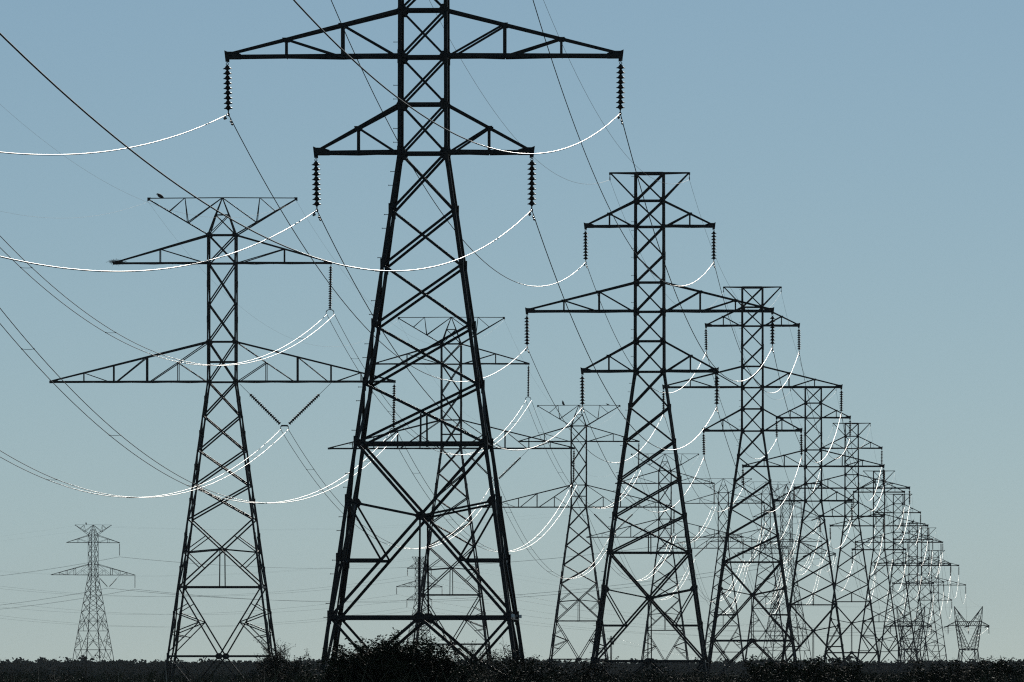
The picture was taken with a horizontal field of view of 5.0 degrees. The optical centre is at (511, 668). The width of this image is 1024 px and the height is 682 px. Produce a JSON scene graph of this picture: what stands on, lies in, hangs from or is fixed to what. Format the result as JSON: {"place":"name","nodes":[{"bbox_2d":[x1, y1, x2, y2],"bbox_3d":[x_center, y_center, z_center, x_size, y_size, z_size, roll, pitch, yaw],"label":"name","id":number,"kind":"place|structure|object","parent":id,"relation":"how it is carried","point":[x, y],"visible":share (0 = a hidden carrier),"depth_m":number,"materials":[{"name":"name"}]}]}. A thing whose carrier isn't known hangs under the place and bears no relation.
{"place":"outdoors","nodes":[
{"label":"outdoors","id":0,"kind":"place"},
{"bbox_2d":[48,673,738,681],"bbox_3d":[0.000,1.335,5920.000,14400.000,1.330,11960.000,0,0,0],"label":"ground","id":1,"kind":"structure","parent":0,"point":[223,676],"depth_m":3397.60,"materials":[{"name":"black soil"}]},
{"bbox_2d":[51,525,133,676],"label":"lattice pylon","id":2,"kind":"object","parent":1,"relation":"on","point":[95,589],"visible":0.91,"depth_m":2776.88,"materials":[{"name":"metal"}]},
{"bbox_2d":[49,197,395,681],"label":"lattice pylon","id":3,"kind":"object","parent":1,"relation":"on","point":[209,342],"visible":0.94,"depth_m":756.59,"materials":[{"name":"metal"}]},
{"bbox_2d":[106,259,125,265],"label":"nest debris","id":4,"kind":"object","parent":3,"relation":"attached to","point":[114,261],"visible":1,"depth_m":757.28,"materials":[{"name":"grey plant"}]},
{"bbox_2d":[243,387,280,424],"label":"insulator string","id":5,"kind":"object","parent":3,"relation":"hanging from","point":[263,407],"visible":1,"depth_m":756.92,"materials":[{"name":"grey ceramic"}]},
{"bbox_2d":[288,383,330,424],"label":"insulator string","id":6,"kind":"object","parent":3,"relation":"hanging from","point":[300,412],"visible":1,"depth_m":756.80,"materials":[{"name":"grey ceramic"}]},
{"bbox_2d":[325,266,333,314],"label":"insulator string","id":7,"kind":"object","parent":3,"relation":"hanging from","point":[330,289],"visible":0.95,"depth_m":756.74,"materials":[{"name":"grey"}]},
{"bbox_2d":[0,236,817,575],"bbox_3d":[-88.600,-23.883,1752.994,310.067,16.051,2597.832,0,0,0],"label":"cable bundle","id":8,"kind":"object","parent":7,"relation":"hanging from","point":[374,394],"visible":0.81,"depth_m":791.25,"materials":[{"name":"grey metal"}]},
{"bbox_2d":[389,383,397,432],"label":"insulator string","id":9,"kind":"object","parent":3,"relation":"hanging from","point":[393,405],"visible":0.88,"depth_m":756.55,"materials":[{"name":"grey"}]},
{"bbox_2d":[0,308,836,614],"bbox_3d":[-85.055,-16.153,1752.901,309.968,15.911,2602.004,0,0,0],"label":"cable bundle","id":10,"kind":"object","parent":9,"relation":"hanging from","point":[346,480],"visible":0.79,"depth_m":740.33,"materials":[{"name":"grey metal"}]},
{"bbox_2d":[248,636,298,681],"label":"shrub","id":11,"kind":"object","parent":1,"relation":"on","point":[276,665],"visible":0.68,"depth_m":244.10,"materials":[{"name":"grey plant"}]},
{"bbox_2d":[261,645,319,681],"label":"shrub","id":12,"kind":"object","parent":1,"relation":"on","point":[294,671],"visible":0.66,"depth_m":234.27,"materials":[{"name":"grey plant"}]},
{"bbox_2d":[297,653,338,681],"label":"shrub","id":13,"kind":"object","parent":1,"relation":"on","point":[312,677],"visible":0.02,"depth_m":158.42,"materials":[{"name":"grey plant"}]},
{"bbox_2d":[280,662,365,681],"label":"shrub","id":14,"kind":"object","parent":1,"relation":"on","point":[325,678],"visible":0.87,"depth_m":154.10,"materials":[{"name":"grey plant"}]},
{"bbox_2d":[317,627,470,681],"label":"shrub","id":15,"kind":"object","parent":1,"relation":"on","point":[394,657],"visible":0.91,"depth_m":153.84,"materials":[{"name":"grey plant"}]},
{"bbox_2d":[396,557,441,654],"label":"lattice pylon","id":16,"kind":"object","parent":1,"relation":"on","point":[417,560],"visible":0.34,"depth_m":2651.26,"materials":[{"name":"metal"}]},
{"bbox_2d":[0,429,812,613],"bbox_3d":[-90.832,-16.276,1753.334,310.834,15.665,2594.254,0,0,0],"label":"cable bundle","id":17,"kind":"object","parent":16,"relation":"attached to","point":[355,518],"visible":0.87,"depth_m":858.77,"materials":[{"name":"grey metal"}]},
{"bbox_2d":[224,0,623,680],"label":"lattice pylon","id":18,"kind":"object","parent":1,"relation":"on","point":[344,560],"visible":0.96,"depth_m":358.06,"materials":[{"name":"metal"}]},
{"bbox_2d":[223,62,232,115],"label":"insulator string","id":19,"kind":"object","parent":18,"relation":"hanging from","point":[227,73],"visible":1,"depth_m":358.83,"materials":[{"name":"grey ceramic"}]},
{"bbox_2d":[0,114,908,631],"bbox_3d":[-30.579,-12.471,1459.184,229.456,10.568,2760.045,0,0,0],"label":"power cable","id":20,"kind":"object","parent":19,"relation":"hanging from","point":[344,302],"visible":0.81,"depth_m":425.49,"materials":[{"name":"grey metal"}]},
{"bbox_2d":[312,158,320,211],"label":"insulator string","id":21,"kind":"object","parent":18,"relation":"hanging from","point":[316,183],"visible":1,"depth_m":358.71,"materials":[{"name":"grey ceramic"}]},
{"bbox_2d":[0,210,930,635],"bbox_3d":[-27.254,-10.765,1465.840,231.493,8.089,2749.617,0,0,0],"label":"power cable","id":22,"kind":"object","parent":21,"relation":"hanging from","point":[408,370],"visible":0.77,"depth_m":383.70,"materials":[{"name":"grey metal"}]},
{"bbox_2d":[527,158,535,211],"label":"insulator string","id":23,"kind":"object","parent":18,"relation":"hanging from","point":[531,183],"visible":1,"depth_m":358.42,"materials":[{"name":"grey ceramic"}]},
{"bbox_2d":[616,61,624,115],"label":"insulator string","id":24,"kind":"object","parent":18,"relation":"hanging from","point":[620,82],"visible":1,"depth_m":358.31,"materials":[{"name":"grey ceramic"}]},
{"bbox_2d":[3,0,968,631],"bbox_3d":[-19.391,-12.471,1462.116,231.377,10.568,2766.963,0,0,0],"label":"power cable","id":25,"kind":"object","parent":24,"relation":"hanging from","point":[657,242],"visible":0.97,"depth_m":371.00,"materials":[{"name":"grey metal"}]},
{"bbox_2d":[373,646,490,681],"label":"shrub","id":26,"kind":"object","parent":1,"relation":"on","point":[464,673],"visible":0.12,"depth_m":163.02,"materials":[{"name":"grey plant"}]},
{"bbox_2d":[328,317,574,671],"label":"lattice pylon","id":27,"kind":"object","parent":1,"relation":"on","point":[450,567],"visible":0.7,"depth_m":1061.01,"materials":[{"name":"metal"}]},
{"bbox_2d":[472,458,492,478],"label":"insulator string","id":28,"kind":"object","parent":27,"relation":"hanging from","point":[481,468],"visible":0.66,"depth_m":1061.42,"materials":[{"name":"grey ceramic"}]},
{"bbox_2d":[498,450,527,478],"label":"insulator string","id":29,"kind":"object","parent":27,"relation":"hanging from","point":[508,469],"visible":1,"depth_m":1061.30,"materials":[{"name":"grey"}]},
{"bbox_2d":[525,366,530,400],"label":"insulator string","id":30,"kind":"object","parent":27,"relation":"hanging from","point":[528,377],"visible":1,"depth_m":1061.23,"materials":[{"name":"grey ceramic"}]},
{"bbox_2d":[570,451,575,485],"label":"insulator string","id":31,"kind":"object","parent":27,"relation":"hanging from","point":[573,473],"visible":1,"depth_m":1061.05,"materials":[{"name":"grey"}]},
{"bbox_2d":[447,637,537,681],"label":"shrub","id":32,"kind":"object","parent":1,"relation":"on","point":[470,660],"visible":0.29,"depth_m":164.79,"materials":[{"name":"grey plant"}]},
{"bbox_2d":[447,644,550,681],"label":"shrub","id":33,"kind":"object","parent":1,"relation":"on","point":[500,665],"visible":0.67,"depth_m":158.29,"materials":[{"name":"grey plant"}]},
{"bbox_2d":[0,655,1023,675],"bbox_3d":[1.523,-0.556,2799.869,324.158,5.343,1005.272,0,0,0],"label":"woodland","id":34,"kind":"object","parent":1,"relation":"on","point":[16,664],"visible":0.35,"depth_m":2359.27,"materials":[{"name":"black plant"}]},
{"bbox_2d":[0,654,1023,681],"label":"grass","id":35,"kind":"structure","parent":1,"relation":"on","point":[152,673],"depth_m":152.25,"materials":[{"name":"black plant"}]},
{"bbox_2d":[0,664,1023,681],"bbox_3d":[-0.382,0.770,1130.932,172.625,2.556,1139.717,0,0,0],"label":"brushland","id":36,"kind":"structure","parent":1,"relation":"on","point":[205,678],"depth_m":1189.61,"materials":[{"name":"black plant"}]},
{"bbox_2d":[1,665,1023,681],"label":"scrub","id":37,"kind":"object","parent":1,"relation":"on","point":[700,676],"visible":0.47,"depth_m":204.03,"materials":[{"name":"black plant"}]},
{"bbox_2d":[470,657,593,681],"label":"shrub","id":38,"kind":"object","parent":1,"relation":"on","point":[533,680],"visible":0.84,"depth_m":154.24,"materials":[{"name":"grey plant"}]},
{"bbox_2d":[483,405,674,674],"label":"lattice pylon","id":39,"kind":"object","parent":1,"relation":"on","point":[557,620],"visible":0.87,"depth_m":1365.96,"materials":[{"name":"metal"}]},
{"bbox_2d":[588,508,609,529],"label":"insulator string","id":40,"kind":"object","parent":39,"relation":"hanging from","point":[601,521],"visible":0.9,"depth_m":1366.42,"materials":[{"name":"grey"}]},
{"bbox_2d":[615,508,638,530],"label":"insulator string","id":41,"kind":"object","parent":39,"relation":"hanging from","point":[626,520],"visible":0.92,"depth_m":1366.31,"materials":[{"name":"grey"}]},
{"bbox_2d":[531,656,630,681],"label":"shrub","id":42,"kind":"object","parent":1,"relation":"on","point":[597,671],"visible":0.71,"depth_m":208.94,"materials":[{"name":"grey plant"}]},
{"bbox_2d":[610,636,614,670],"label":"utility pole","id":43,"kind":"object","parent":1,"relation":"on","point":[611,653],"visible":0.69,"depth_m":2504.15,"materials":[{"name":"grey wood"}]},
{"bbox_2d":[605,659,666,681],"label":"shrub","id":44,"kind":"object","parent":1,"relation":"on","point":[647,678],"visible":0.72,"depth_m":182.87,"materials":[{"name":"grey plant"}]},
{"bbox_2d":[525,172,773,680],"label":"lattice pylon","id":45,"kind":"object","parent":1,"relation":"on","point":[611,552],"visible":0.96,"depth_m":574.42,"materials":[{"name":"metal"}]},
{"bbox_2d":[524,315,529,347],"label":"insulator string","id":46,"kind":"object","parent":45,"relation":"hanging from","point":[527,331],"visible":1,"depth_m":575.28,"materials":[{"name":"grey ceramic"}]},
{"bbox_2d":[580,375,584,406],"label":"insulator string","id":47,"kind":"object","parent":45,"relation":"hanging from","point":[582,389],"visible":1,"depth_m":575.16,"materials":[{"name":"grey ceramic"}]},
{"bbox_2d":[583,231,588,262],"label":"insulator string","id":48,"kind":"object","parent":45,"relation":"hanging from","point":[585,236],"visible":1,"depth_m":575.15,"materials":[{"name":"grey ceramic"}]},
{"bbox_2d":[711,230,716,262],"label":"insulator string","id":49,"kind":"object","parent":45,"relation":"hanging from","point":[713,246],"visible":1,"depth_m":574.88,"materials":[{"name":"grey ceramic"}]},
{"bbox_2d":[714,375,719,406],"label":"insulator string","id":50,"kind":"object","parent":45,"relation":"hanging from","point":[716,390],"visible":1,"depth_m":574.87,"materials":[{"name":"grey ceramic"}]},
{"bbox_2d":[770,316,774,347],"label":"insulator string","id":51,"kind":"object","parent":45,"relation":"hanging from","point":[772,333],"visible":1,"depth_m":574.74,"materials":[{"name":"grey"}]},
{"bbox_2d":[586,454,743,673],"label":"lattice pylon","id":52,"kind":"object","parent":1,"relation":"on","point":[676,583],"visible":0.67,"depth_m":1668.88,"materials":[{"name":"metal"}]},
{"bbox_2d":[658,478,788,673],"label":"lattice pylon","id":53,"kind":"object","parent":1,"relation":"on","point":[718,549],"visible":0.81,"depth_m":1999.41,"materials":[{"name":"metal"}]},
{"bbox_2d":[662,286,842,676],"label":"lattice pylon","id":54,"kind":"object","parent":1,"relation":"on","point":[751,640],"visible":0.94,"depth_m":793.36,"materials":[{"name":"metal"}]},
{"bbox_2d":[662,391,665,410],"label":"insulator string","id":55,"kind":"object","parent":54,"relation":"hanging from","point":[663,396],"visible":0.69,"depth_m":794.24,"materials":[{"name":"grey"}]},
{"bbox_2d":[702,434,705,456],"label":"insulator string","id":56,"kind":"object","parent":54,"relation":"hanging from","point":[703,442],"visible":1,"depth_m":794.12,"materials":[{"name":"grey ceramic"}]},
{"bbox_2d":[704,328,707,352],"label":"insulator string","id":57,"kind":"object","parent":54,"relation":"hanging from","point":[706,337],"visible":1,"depth_m":794.12,"materials":[{"name":"grey"}]},
{"bbox_2d":[9,0,918,627],"bbox_3d":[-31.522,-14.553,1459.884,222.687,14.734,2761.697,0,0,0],"label":"power cable","id":58,"kind":"object","parent":57,"relation":"hanging from","point":[533,286],"visible":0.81,"depth_m":584.76,"materials":[{"name":"grey metal"}]},
{"bbox_2d":[797,328,800,351],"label":"insulator string","id":59,"kind":"object","parent":54,"relation":"hanging from","point":[799,337],"visible":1,"depth_m":793.84,"materials":[{"name":"grey ceramic"}]},
{"bbox_2d":[799,434,802,455],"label":"insulator string","id":60,"kind":"object","parent":54,"relation":"hanging from","point":[801,442],"visible":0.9,"depth_m":793.83,"materials":[{"name":"grey ceramic"}]},
{"bbox_2d":[839,389,842,413],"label":"insulator string","id":61,"kind":"object","parent":54,"relation":"hanging from","point":[841,401],"visible":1,"depth_m":793.71,"materials":[{"name":"grey ceramic"}]},
{"bbox_2d":[709,482,821,668],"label":"lattice pylon","id":62,"kind":"object","parent":1,"relation":"on","point":[765,596],"visible":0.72,"depth_m":2324.57,"materials":[{"name":"metal"}]},
{"bbox_2d":[712,653,824,681],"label":"shrub","id":63,"kind":"object","parent":1,"relation":"on","point":[792,671],"visible":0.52,"depth_m":194.81,"materials":[{"name":"grey plant"}]},
{"bbox_2d":[737,484,835,660],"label":"lattice pylon","id":64,"kind":"object","parent":1,"relation":"on","point":[790,559],"visible":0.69,"depth_m":2516.80,"materials":[{"name":"metal"}]},
{"bbox_2d":[6,203,764,532],"bbox_3d":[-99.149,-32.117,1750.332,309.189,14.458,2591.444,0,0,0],"label":"ground wire","id":65,"kind":"object","parent":64,"relation":"attached to","point":[306,343],"visible":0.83,"depth_m":1134.85,"materials":[{"name":"grey metal"}]},
{"bbox_2d":[0,104,797,539],"bbox_3d":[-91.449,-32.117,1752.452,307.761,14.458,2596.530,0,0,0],"label":"ground wire","id":66,"kind":"object","parent":64,"relation":"attached to","point":[348,278],"visible":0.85,"depth_m":810.98,"materials":[{"name":"grey metal"}]},
{"bbox_2d":[734,654,871,681],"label":"shrub","id":67,"kind":"object","parent":1,"relation":"on","point":[781,665],"visible":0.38,"depth_m":195.25,"materials":[{"name":"grey plant"}]},
{"bbox_2d":[742,388,884,667],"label":"lattice pylon","id":68,"kind":"object","parent":1,"relation":"on","point":[821,501],"visible":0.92,"depth_m":1002.73,"materials":[{"name":"metal"}]},
{"bbox_2d":[849,420,851,436],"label":"insulator string","id":69,"kind":"object","parent":68,"relation":"hanging from","point":[850,425],"visible":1,"depth_m":1003.24,"materials":[{"name":"grey ceramic"}]},
{"bbox_2d":[3,0,950,633],"bbox_3d":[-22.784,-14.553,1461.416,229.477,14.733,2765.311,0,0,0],"label":"power cable","id":70,"kind":"object","parent":69,"relation":"hanging from","point":[669,284],"visible":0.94,"depth_m":617.75,"materials":[{"name":"grey metal"}]},
{"bbox_2d":[850,503,852,521],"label":"insulator string","id":71,"kind":"object","parent":68,"relation":"hanging from","point":[851,508],"visible":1,"depth_m":1003.22,"materials":[{"name":"grey"}]},
{"bbox_2d":[0,33,982,636],"bbox_3d":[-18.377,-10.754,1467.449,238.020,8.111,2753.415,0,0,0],"label":"power cable","id":72,"kind":"object","parent":71,"relation":"hanging from","point":[416,269],"visible":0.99,"depth_m":285.07,"materials":[{"name":"grey metal"}]},
{"bbox_2d":[749,656,889,681],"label":"shrub","id":73,"kind":"object","parent":1,"relation":"on","point":[816,677],"visible":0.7,"depth_m":188.83,"materials":[{"name":"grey plant"}]},
{"bbox_2d":[793,423,909,675],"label":"lattice pylon","id":74,"kind":"object","parent":1,"relation":"on","point":[845,488],"visible":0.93,"depth_m":1222.67,"materials":[{"name":"metal"}]},
{"bbox_2d":[829,471,928,676],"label":"lattice pylon","id":75,"kind":"object","parent":1,"relation":"on","point":[886,565],"visible":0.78,"depth_m":1446.19,"materials":[{"name":"metal"}]},
{"bbox_2d":[855,494,941,673],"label":"lattice pylon","id":76,"kind":"object","parent":1,"relation":"on","point":[904,574],"visible":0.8,"depth_m":1650.00,"materials":[{"name":"metal"}]},
{"bbox_2d":[890,606,931,665],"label":"horned pylon","id":77,"kind":"object","parent":1,"relation":"on","point":[914,636],"visible":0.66,"depth_m":2469.69,"materials":[{"name":"metal"}]},
{"bbox_2d":[13,0,919,606],"bbox_3d":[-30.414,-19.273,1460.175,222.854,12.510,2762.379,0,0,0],"label":"ground wire","id":78,"kind":"object","parent":77,"relation":"attached to","point":[631,234],"visible":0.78,"depth_m":623.61,"materials":[{"name":"grey metal"}]},
{"bbox_2d":[875,523,950,674],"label":"lattice pylon","id":79,"kind":"object","parent":1,"relation":"on","point":[916,583],"visible":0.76,"depth_m":1895.72,"materials":[{"name":"metal"}]},
{"bbox_2d":[891,528,958,670],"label":"lattice pylon","id":80,"kind":"object","parent":1,"relation":"on","point":[932,651],"visible":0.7,"depth_m":2099.58,"materials":[{"name":"metal"}]},
{"bbox_2d":[866,656,995,681],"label":"shrub","id":81,"kind":"object","parent":1,"relation":"on","point":[918,673],"visible":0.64,"depth_m":195.38,"materials":[{"name":"grey plant"}]},
{"bbox_2d":[903,550,965,669],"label":"lattice pylon","id":82,"kind":"object","parent":1,"relation":"on","point":[938,593],"visible":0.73,"depth_m":2288.35,"materials":[{"name":"metal"}]},
{"bbox_2d":[926,659,1007,681],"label":"shrub","id":83,"kind":"object","parent":1,"relation":"on","point":[980,672],"visible":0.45,"depth_m":209.06,"materials":[{"name":"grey plant"}]},
{"bbox_2d":[947,606,988,664],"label":"horned pylon","id":84,"kind":"object","parent":1,"relation":"on","point":[976,641],"visible":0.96,"depth_m":2469.66,"materials":[{"name":"metal"}]},
{"bbox_2d":[26,0,981,607],"bbox_3d":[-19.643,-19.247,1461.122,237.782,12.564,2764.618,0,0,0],"label":"ground wire","id":85,"kind":"object","parent":84,"relation":"on","point":[710,244],"visible":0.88,"depth_m":769.35,"materials":[{"name":"grey metal"}]},
{"bbox_2d":[966,656,1023,680],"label":"shrub","id":86,"kind":"object","parent":1,"relation":"on","point":[1001,664],"visible":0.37,"depth_m":265.97,"materials":[{"name":"grey plant"}]},
{"bbox_2d":[0,0,1023,663],"label":"sky","id":87,"kind":"structure","parent":0,"point":[862,160],"materials":[{"name":"blue"}]}
]}

